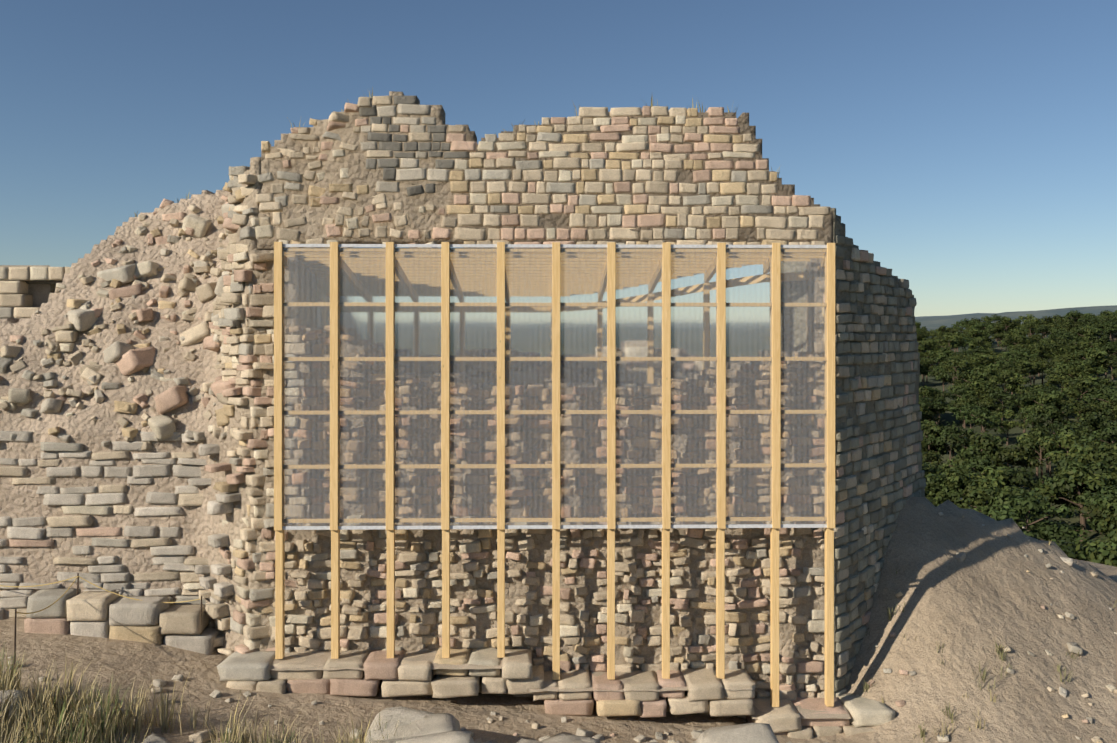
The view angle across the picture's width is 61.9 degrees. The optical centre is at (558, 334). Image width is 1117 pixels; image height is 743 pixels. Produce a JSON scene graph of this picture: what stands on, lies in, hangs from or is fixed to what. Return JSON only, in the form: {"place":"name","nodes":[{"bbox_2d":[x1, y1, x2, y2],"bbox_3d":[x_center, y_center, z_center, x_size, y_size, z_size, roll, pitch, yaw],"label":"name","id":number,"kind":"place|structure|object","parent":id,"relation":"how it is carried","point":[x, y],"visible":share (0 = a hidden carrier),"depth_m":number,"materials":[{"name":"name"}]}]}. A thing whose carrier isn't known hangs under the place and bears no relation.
{"place":"outdoors","nodes":[
{"label":"outdoors","id":0,"kind":"place"},
{"bbox_2d":[0,305,1116,742],"bbox_3d":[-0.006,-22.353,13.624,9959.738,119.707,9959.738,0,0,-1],"label":"ground","id":1,"kind":"structure","parent":0,"point":[976,601],"depth_m":15.66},
{"bbox_2d":[0,265,70,318],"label":"ruin","id":2,"kind":"object","parent":1,"relation":"on","point":[26,291],"visible":0.19,"depth_m":19.97,"materials":[{"name":"stone"}]},
{"bbox_2d":[0,573,201,667],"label":"rope barrier","id":3,"kind":"object","parent":1,"relation":"on","point":[77,578],"visible":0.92,"depth_m":16.02,"materials":[{"name":"fabric"}]},
{"bbox_2d":[24,588,219,654],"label":"stone blocks","id":4,"kind":"object","parent":1,"relation":"on","point":[155,620],"visible":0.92,"depth_m":15.85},
{"bbox_2d":[0,157,824,696],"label":"ruin wall","id":5,"kind":"structure","parent":1,"relation":"on","point":[198,525],"depth_m":16.60,"materials":[{"name":"stone"}]},
{"bbox_2d":[0,203,240,439],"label":"rubble blocks","id":6,"kind":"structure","parent":5,"relation":"attached to","point":[128,359],"depth_m":17.26,"materials":[{"name":"stone"}]},
{"bbox_2d":[0,166,836,717],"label":"ruin wall stones","id":7,"kind":"object","parent":5,"relation":"attached to","point":[174,558],"visible":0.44,"depth_m":15.68,"materials":[{"name":"stone"}]},
{"bbox_2d":[257,91,832,249],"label":"ruin wall","id":8,"kind":"structure","parent":5,"relation":"on","point":[359,173],"depth_m":15.64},
{"bbox_2d":[255,95,830,244],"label":"ruin wall stones","id":9,"kind":"object","parent":8,"relation":"attached to","point":[694,129],"visible":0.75,"depth_m":15.61,"materials":[{"name":"stone"}]},
{"bbox_3d":[-0.079,1.678,17.013,9.085,6.006,3.380,0,0,-1],"label":"timber","id":10,"kind":"object","parent":5,"relation":"on","visible":0},
{"bbox_2d":[283,247,826,525],"bbox_3d":[-0.036,0.840,15.191,9.100,4.570,0.001,0,0,-1],"label":"polycarbonate panel","id":11,"kind":"object","parent":10,"relation":"attached to","point":[417,386],"depth_m":15.19,"materials":[{"name":"plastic"}]},
{"bbox_2d":[283,244,826,529],"bbox_3d":[-0.036,0.842,15.189,9.100,4.635,0.020,0,0,-1],"label":"panel edge profile","id":12,"kind":"object","parent":10,"relation":"attached to","point":[561,526],"depth_m":15.18,"materials":[{"name":"metal"}]},
{"bbox_2d":[0,660,1080,742],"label":"boulders","id":13,"kind":"object","parent":1,"relation":"on","point":[438,728],"visible":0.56,"depth_m":12.87,"materials":[{"name":"stone"}]},
{"bbox_2d":[217,647,894,738],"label":"foundation stones","id":14,"kind":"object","parent":1,"relation":"on","point":[457,673],"depth_m":14.99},
{"bbox_2d":[274,242,834,706],"bbox_3d":[-0.037,2.300,15.232,9.130,7.610,0.182,0,0,-1],"label":"timber frame","id":15,"kind":"object","parent":14,"relation":"on","point":[666,462],"visible":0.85,"depth_m":15.17,"materials":[{"name":"wood"}]},
{"bbox_2d":[0,87,1116,742],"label":"dry grass","id":16,"kind":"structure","parent":1,"relation":"on","point":[46,715],"depth_m":12.69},
{"bbox_2d":[0,195,1116,742],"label":"rubble stones","id":17,"kind":"object","parent":1,"relation":"on","point":[128,433],"visible":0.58,"depth_m":17.08,"materials":[{"name":"stone"}]},
{"bbox_2d":[830,208,924,697],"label":"ruin wall","id":18,"kind":"structure","parent":1,"relation":"on","point":[868,370],"depth_m":16.71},
{"bbox_2d":[834,235,925,697],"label":"ruin wall stones","id":19,"kind":"object","parent":18,"relation":"attached to","point":[869,575],"visible":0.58,"depth_m":16.87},
{"bbox_2d":[918,339,941,356],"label":"pine tree","id":20,"kind":"object","parent":1,"relation":"on","point":[928,345],"visible":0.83,"depth_m":363.71,"materials":[{"name":"green plant"}]},
{"bbox_2d":[919,395,943,419],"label":"pine tree","id":21,"kind":"object","parent":1,"relation":"on","point":[925,403],"visible":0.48,"depth_m":236.77,"materials":[{"name":"green plant"}]},
{"bbox_2d":[921,421,949,463],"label":"pine tree","id":22,"kind":"object","parent":1,"relation":"on","point":[930,428],"visible":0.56,"depth_m":198.09,"materials":[{"name":"green plant"}]},
{"bbox_2d":[922,451,950,468],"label":"tree","id":23,"kind":"object","parent":1,"relation":"on","point":[933,457],"visible":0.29,"depth_m":184.35,"materials":[{"name":"green plant"}]},
{"bbox_2d":[927,367,953,390],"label":"pine tree","id":24,"kind":"object","parent":1,"relation":"on","point":[944,377],"visible":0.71,"depth_m":300.36,"materials":[{"name":"green plant"}]},
{"bbox_2d":[927,396,955,426],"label":"pine tree","id":25,"kind":"object","parent":1,"relation":"on","point":[946,405],"visible":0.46,"depth_m":256.69,"materials":[{"name":"green plant"}]},
{"bbox_2d":[927,351,956,365],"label":"pine tree","id":26,"kind":"object","parent":1,"relation":"on","point":[940,357],"visible":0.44,"depth_m":336.69,"materials":[{"name":"green plant"}]},
{"bbox_2d":[924,473,968,504],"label":"tree","id":27,"kind":"object","parent":1,"relation":"on","point":[932,479],"visible":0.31,"depth_m":145.65,"materials":[{"name":"green plant"}]},
{"bbox_2d":[925,474,967,503],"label":"tree","id":28,"kind":"object","parent":1,"relation":"on","point":[954,493],"visible":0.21,"depth_m":144.23,"materials":[{"name":"green plant"}]},
{"bbox_2d":[923,421,973,462],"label":"pine tree","id":29,"kind":"object","parent":1,"relation":"on","point":[946,429],"visible":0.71,"depth_m":195.36,"materials":[{"name":"green plant"}]},
{"bbox_2d":[932,333,967,350],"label":"pine tree","id":30,"kind":"object","parent":1,"relation":"on","point":[948,338],"visible":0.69,"depth_m":372.76,"materials":[{"name":"green plant"}]},
{"bbox_2d":[925,468,980,503],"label":"tree","id":31,"kind":"object","parent":1,"relation":"on","point":[956,477],"visible":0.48,"depth_m":143.44,"materials":[{"name":"green plant"}]},
{"bbox_2d":[935,357,974,386],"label":"pine tree","id":32,"kind":"object","parent":1,"relation":"on","point":[957,363],"visible":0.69,"depth_m":298.81,"materials":[{"name":"green plant"}]},
{"bbox_2d":[945,385,976,423],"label":"pine tree","id":33,"kind":"object","parent":1,"relation":"on","point":[954,396],"visible":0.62,"depth_m":264.87,"materials":[{"name":"green plant"}]},
{"bbox_2d":[949,393,977,426],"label":"pine tree","id":34,"kind":"object","parent":1,"relation":"on","point":[964,397],"visible":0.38,"depth_m":259.62,"materials":[{"name":"green plant"}]},
{"bbox_2d":[936,445,995,472],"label":"tree","id":35,"kind":"object","parent":1,"relation":"on","point":[969,452],"visible":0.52,"depth_m":174.61,"materials":[{"name":"green plant"}]},
{"bbox_2d":[947,370,987,394],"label":"pine tree","id":36,"kind":"object","parent":1,"relation":"on","point":[972,375],"visible":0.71,"depth_m":274.12,"materials":[{"name":"green plant"}]},
{"bbox_2d":[947,402,995,428],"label":"pine tree","id":37,"kind":"object","parent":1,"relation":"on","point":[969,408],"visible":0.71,"depth_m":229.85,"materials":[{"name":"green plant"}]},
{"bbox_2d":[943,431,1007,469],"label":"pine tree","id":38,"kind":"object","parent":1,"relation":"on","point":[985,439],"visible":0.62,"depth_m":175.25,"materials":[{"name":"green plant"}]},
{"bbox_2d":[959,352,991,367],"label":"pine tree","id":39,"kind":"object","parent":1,"relation":"on","point":[983,358],"visible":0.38,"depth_m":323.24,"materials":[{"name":"green plant"}]},
{"bbox_2d":[968,337,994,351],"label":"pine tree","id":40,"kind":"object","parent":1,"relation":"on","point":[978,341],"visible":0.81,"depth_m":365.97,"materials":[{"name":"green plant"}]},
{"bbox_2d":[962,379,1001,401],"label":"pine tree","id":41,"kind":"object","parent":1,"relation":"on","point":[985,386],"visible":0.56,"depth_m":262.56,"materials":[{"name":"green plant"}]},
{"bbox_2d":[959,406,1009,433],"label":"pine tree","id":42,"kind":"object","parent":1,"relation":"on","point":[983,413],"visible":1,"depth_m":221.55,"materials":[{"name":"green plant"}]},
{"bbox_2d":[958,455,1010,476],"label":"tree","id":43,"kind":"object","parent":1,"relation":"on","point":[978,465],"visible":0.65,"depth_m":163.33,"materials":[{"name":"green plant"}]},
{"bbox_2d":[965,389,1003,404],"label":"pine tree","id":44,"kind":"object","parent":1,"relation":"on","point":[982,395],"visible":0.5,"depth_m":259.75,"materials":[{"name":"green plant"}]},
{"bbox_2d":[973,399,1006,430],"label":"pine tree","id":45,"kind":"object","parent":1,"relation":"on","point":[982,403],"visible":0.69,"depth_m":251.28,"materials":[{"name":"green plant"}]},
{"bbox_2d":[965,466,1023,492],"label":"tree","id":46,"kind":"object","parent":1,"relation":"on","point":[995,474],"visible":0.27,"depth_m":146.93,"materials":[{"name":"green plant"}]},
{"bbox_2d":[981,359,1016,391],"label":"pine tree","id":47,"kind":"object","parent":1,"relation":"on","point":[1000,365],"visible":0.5,"depth_m":288.10,"materials":[{"name":"green plant"}]},
{"bbox_2d":[950,477,1048,516],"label":"pine tree","id":48,"kind":"object","parent":1,"relation":"on","point":[974,491],"visible":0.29,"depth_m":133.65,"materials":[{"name":"green plant"}]},
{"bbox_2d":[981,388,1018,427],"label":"pine tree","id":49,"kind":"object","parent":1,"relation":"on","point":[996,395],"visible":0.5,"depth_m":251.43,"materials":[{"name":"green plant"}]},
{"bbox_2d":[955,476,1046,511],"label":"pine tree","id":50,"kind":"object","parent":1,"relation":"on","point":[993,478],"visible":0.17,"depth_m":134.48,"materials":[{"name":"green plant"}]},
{"bbox_2d":[987,316,1018,332],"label":"pine tree","id":51,"kind":"object","parent":1,"relation":"on","point":[1006,321],"visible":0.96,"depth_m":410.35,"materials":[{"name":"green plant"}]},
{"bbox_2d":[968,485,1047,532],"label":"tree","id":52,"kind":"object","parent":1,"relation":"on","point":[998,500],"visible":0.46,"depth_m":128.81,"materials":[{"name":"green plant"}]},
{"bbox_2d":[988,369,1027,412],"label":"pine tree","id":53,"kind":"object","parent":1,"relation":"on","point":[1001,377],"visible":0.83,"depth_m":269.61,"materials":[{"name":"green plant"}]},
{"bbox_2d":[992,409,1028,444],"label":"pine tree","id":54,"kind":"object","parent":1,"relation":"on","point":[1009,414],"visible":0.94,"depth_m":223.79,"materials":[{"name":"green plant"}]},
{"bbox_2d":[996,366,1029,395],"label":"pine tree","id":55,"kind":"object","parent":1,"relation":"on","point":[1019,369],"visible":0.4,"depth_m":280.88,"materials":[{"name":"green plant"}]},
{"bbox_2d":[1002,334,1027,350],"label":"pine tree","id":56,"kind":"object","parent":1,"relation":"on","point":[1017,341],"visible":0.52,"depth_m":359.44,"materials":[{"name":"green plant"}]},
{"bbox_2d":[988,447,1044,469],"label":"tree","id":57,"kind":"object","parent":1,"relation":"on","point":[1010,457],"visible":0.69,"depth_m":172.37,"materials":[{"name":"green plant"}]},
{"bbox_2d":[1004,328,1037,344],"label":"pine tree","id":58,"kind":"object","parent":1,"relation":"on","point":[1028,341],"visible":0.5,"depth_m":366.02,"materials":[{"name":"green plant"}]},
{"bbox_2d":[1000,466,1043,490],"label":"tree","id":59,"kind":"object","parent":1,"relation":"on","point":[1021,477],"visible":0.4,"depth_m":146.82,"materials":[{"name":"green plant"}]},
{"bbox_2d":[1004,347,1039,384],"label":"pine tree","id":60,"kind":"object","parent":1,"relation":"on","point":[1022,353],"visible":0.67,"depth_m":312.55,"materials":[{"name":"green plant"}]},
{"bbox_2d":[1000,393,1044,432],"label":"pine tree","id":61,"kind":"object","parent":1,"relation":"on","point":[1023,399],"visible":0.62,"depth_m":232.61,"materials":[{"name":"green plant"}]},
{"bbox_2d":[1003,373,1046,393],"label":"pine tree","id":62,"kind":"object","parent":1,"relation":"on","point":[1019,379],"visible":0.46,"depth_m":266.84,"materials":[{"name":"green plant"}]},
{"bbox_2d":[980,490,1078,546],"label":"bush","id":63,"kind":"object","parent":1,"relation":"on","point":[1021,507],"visible":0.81,"depth_m":117.34,"materials":[{"name":"green plant"}]},
{"bbox_2d":[1013,408,1049,428],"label":"pine tree","id":64,"kind":"object","parent":1,"relation":"on","point":[1027,414],"visible":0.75,"depth_m":219.75,"materials":[{"name":"green plant"}]},
{"bbox_2d":[1025,360,1045,384],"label":"pine tree","id":65,"kind":"object","parent":1,"relation":"on","point":[1036,371],"visible":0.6,"depth_m":290.94,"materials":[{"name":"green plant"}]},
{"bbox_2d":[1010,425,1061,482],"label":"pine tree","id":66,"kind":"object","parent":1,"relation":"on","point":[1031,446],"visible":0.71,"depth_m":175.20,"materials":[{"name":"green plant"}]},
{"bbox_2d":[1022,342,1053,375],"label":"pine tree","id":67,"kind":"object","parent":1,"relation":"on","point":[1037,348],"visible":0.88,"depth_m":325.09,"materials":[{"name":"green plant"}]},
{"bbox_2d":[1020,392,1058,421],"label":"pine tree","id":68,"kind":"object","parent":1,"relation":"on","point":[1043,398],"visible":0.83,"depth_m":227.83,"materials":[{"name":"green plant"}]},
{"bbox_2d":[1023,435,1073,476],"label":"pine tree","id":69,"kind":"object","parent":1,"relation":"on","point":[1062,449],"visible":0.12,"depth_m":176.30,"materials":[{"name":"green plant"}]},
{"bbox_2d":[1029,403,1076,433],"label":"pine tree","id":70,"kind":"object","parent":1,"relation":"on","point":[1054,414],"visible":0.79,"depth_m":212.39,"materials":[{"name":"green plant"}]},
{"bbox_2d":[1029,484,1079,524],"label":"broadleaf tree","id":71,"kind":"object","parent":1,"relation":"on","point":[1058,501],"visible":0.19,"depth_m":136.34,"materials":[{"name":"green plant"}]},
{"bbox_2d":[1035,432,1080,494],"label":"tree","id":72,"kind":"object","parent":1,"relation":"on","point":[1047,442],"visible":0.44,"depth_m":166.81,"materials":[{"name":"green plant"}]},
{"bbox_2d":[1037,390,1078,432],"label":"pine tree","id":73,"kind":"object","parent":1,"relation":"on","point":[1058,394],"visible":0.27,"depth_m":230.88,"materials":[{"name":"green plant"}]},
{"bbox_2d":[1044,361,1074,391],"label":"pine tree","id":74,"kind":"object","parent":1,"relation":"on","point":[1058,366],"visible":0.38,"depth_m":282.81,"materials":[{"name":"green plant"}]},
{"bbox_2d":[1048,330,1076,340],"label":"pine tree","id":75,"kind":"object","parent":1,"relation":"on","point":[1067,336],"visible":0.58,"depth_m":340.92,"materials":[{"name":"green plant"}]},
{"bbox_2d":[1022,520,1104,553],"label":"bush","id":76,"kind":"object","parent":1,"relation":"on","point":[1050,531],"visible":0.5,"depth_m":112.89,"materials":[{"name":"green plant"}]},
{"bbox_2d":[1045,374,1081,390],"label":"pine tree","id":77,"kind":"object","parent":1,"relation":"on","point":[1054,378],"visible":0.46,"depth_m":265.41,"materials":[{"name":"green plant"}]},
{"bbox_2d":[1047,338,1084,357],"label":"pine tree","id":78,"kind":"object","parent":1,"relation":"on","point":[1059,343],"visible":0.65,"depth_m":312.89,"materials":[{"name":"green plant"}]},
{"bbox_2d":[1048,421,1085,444],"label":"pine tree","id":79,"kind":"object","parent":1,"relation":"on","point":[1074,429],"visible":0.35,"depth_m":187.97,"materials":[{"name":"green plant"}]},
{"bbox_2d":[1032,463,1116,541],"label":"pine tree","id":80,"kind":"object","parent":1,"relation":"on","point":[1098,480],"visible":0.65,"depth_m":132.20,"materials":[{"name":"green plant"}]},
{"bbox_2d":[1054,366,1096,382],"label":"pine tree","id":81,"kind":"object","parent":1,"relation":"on","point":[1072,372],"visible":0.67,"depth_m":273.53,"materials":[{"name":"green plant"}]},
{"bbox_2d":[1058,400,1092,422],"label":"pine tree","id":82,"kind":"object","parent":1,"relation":"on","point":[1080,407],"visible":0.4,"depth_m":230.21,"materials":[{"name":"green plant"}]},
{"bbox_2d":[1056,396,1095,420],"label":"pine tree","id":83,"kind":"object","parent":1,"relation":"on","point":[1065,400],"visible":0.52,"depth_m":230.49,"materials":[{"name":"green plant"}]},
{"bbox_2d":[1036,457,1116,540],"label":"pine tree","id":84,"kind":"object","parent":1,"relation":"on","point":[1053,482],"visible":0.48,"depth_m":133.78,"materials":[{"name":"green plant"}]},
{"bbox_2d":[1063,309,1089,321],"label":"pine tree","id":85,"kind":"object","parent":1,"relation":"on","point":[1073,314],"visible":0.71,"depth_m":414.33,"materials":[{"name":"green plant"}]},
{"bbox_2d":[1044,537,1116,566],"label":"bush","id":86,"kind":"object","parent":1,"relation":"on","point":[1106,555],"visible":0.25,"depth_m":95.35,"materials":[{"name":"green plant"}]},
{"bbox_2d":[1044,444,1116,518],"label":"pine tree","id":87,"kind":"object","parent":1,"relation":"on","point":[1084,454],"visible":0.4,"depth_m":149.95,"materials":[{"name":"green plant"}]},
{"bbox_2d":[1064,376,1101,415],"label":"pine tree","id":88,"kind":"object","parent":1,"relation":"on","point":[1086,385],"visible":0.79,"depth_m":247.33,"materials":[{"name":"green plant"}]},
{"bbox_2d":[1068,326,1100,343],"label":"pine tree","id":89,"kind":"object","parent":1,"relation":"on","point":[1087,335],"visible":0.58,"depth_m":349.65,"materials":[{"name":"green plant"}]},
{"bbox_2d":[1067,359,1105,376],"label":"pine tree","id":90,"kind":"object","parent":1,"relation":"on","point":[1089,363],"visible":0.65,"depth_m":273.24,"materials":[{"name":"green plant"}]},
{"bbox_2d":[1070,339,1102,355],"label":"pine tree","id":91,"kind":"object","parent":1,"relation":"on","point":[1086,344],"visible":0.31,"depth_m":309.45,"materials":[{"name":"green plant"}]},
{"bbox_2d":[1061,373,1112,403],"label":"pine tree","id":92,"kind":"object","parent":1,"relation":"on","point":[1090,377],"visible":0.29,"depth_m":251.95,"materials":[{"name":"green plant"}]},
{"bbox_2d":[1058,484,1116,538],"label":"bush","id":93,"kind":"object","parent":1,"relation":"on","point":[1099,501],"visible":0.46,"depth_m":118.13,"materials":[{"name":"green plant"}]},
{"bbox_2d":[1061,348,1113,370],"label":"pine tree","id":94,"kind":"object","parent":1,"relation":"on","point":[1099,355],"visible":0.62,"depth_m":278.84,"materials":[{"name":"green plant"}]},
{"bbox_2d":[1076,489,1116,528],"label":"bush","id":95,"kind":"object","parent":1,"relation":"on","point":[1086,512],"visible":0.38,"depth_m":119.38,"materials":[{"name":"green plant"}]},
{"bbox_2d":[1079,410,1114,435],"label":"pine tree","id":96,"kind":"object","parent":1,"relation":"on","point":[1094,420],"visible":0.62,"depth_m":196.02,"materials":[{"name":"green plant"}]},
{"bbox_2d":[1079,422,1116,444],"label":"pine tree","id":97,"kind":"object","parent":1,"relation":"on","point":[1108,431],"visible":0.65,"depth_m":162.72,"materials":[{"name":"green plant"}]},
{"bbox_2d":[1079,441,1116,471],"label":"pine tree","id":98,"kind":"object","parent":1,"relation":"on","point":[1101,448],"visible":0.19,"depth_m":149.80,"materials":[{"name":"green plant"}]},
{"bbox_2d":[1080,386,1116,418],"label":"pine tree","id":99,"kind":"object","parent":1,"relation":"on","point":[1107,394],"visible":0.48,"depth_m":214.47,"materials":[{"name":"green plant"}]},
{"bbox_2d":[1089,495,1116,536],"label":"bush","id":100,"kind":"object","parent":1,"relation":"on","point":[1107,530],"visible":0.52,"depth_m":115.84,"materials":[{"name":"green plant"}]},
{"bbox_2d":[1090,335,1116,347],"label":"pine tree","id":101,"kind":"object","parent":1,"relation":"on","point":[1104,339],"visible":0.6,"depth_m":340.04,"materials":[{"name":"green plant"}]},
{"bbox_2d":[1094,442,1116,483],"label":"tree","id":102,"kind":"object","parent":1,"relation":"on","point":[1110,459],"visible":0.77,"depth_m":142.53,"materials":[{"name":"green plant"}]},
{"bbox_2d":[1095,342,1116,378],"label":"pine tree","id":103,"kind":"object","parent":1,"relation":"on","point":[1108,347],"visible":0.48,"depth_m":292.54,"materials":[{"name":"green plant"}]},
{"bbox_2d":[1096,503,1116,551],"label":"bush","id":104,"kind":"object","parent":1,"relation":"on","point":[1104,512],"visible":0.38,"depth_m":112.92,"materials":[{"name":"green plant"}]},
{"bbox_2d":[1098,396,1116,419],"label":"pine tree","id":105,"kind":"object","parent":1,"relation":"on","point":[1106,404],"visible":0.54,"depth_m":212.93,"materials":[{"name":"green plant"}]},
{"bbox_2d":[0,0,1116,316],"label":"sky","id":106,"kind":"structure","parent":0,"point":[969,147],"materials":[{"name":"blue"}]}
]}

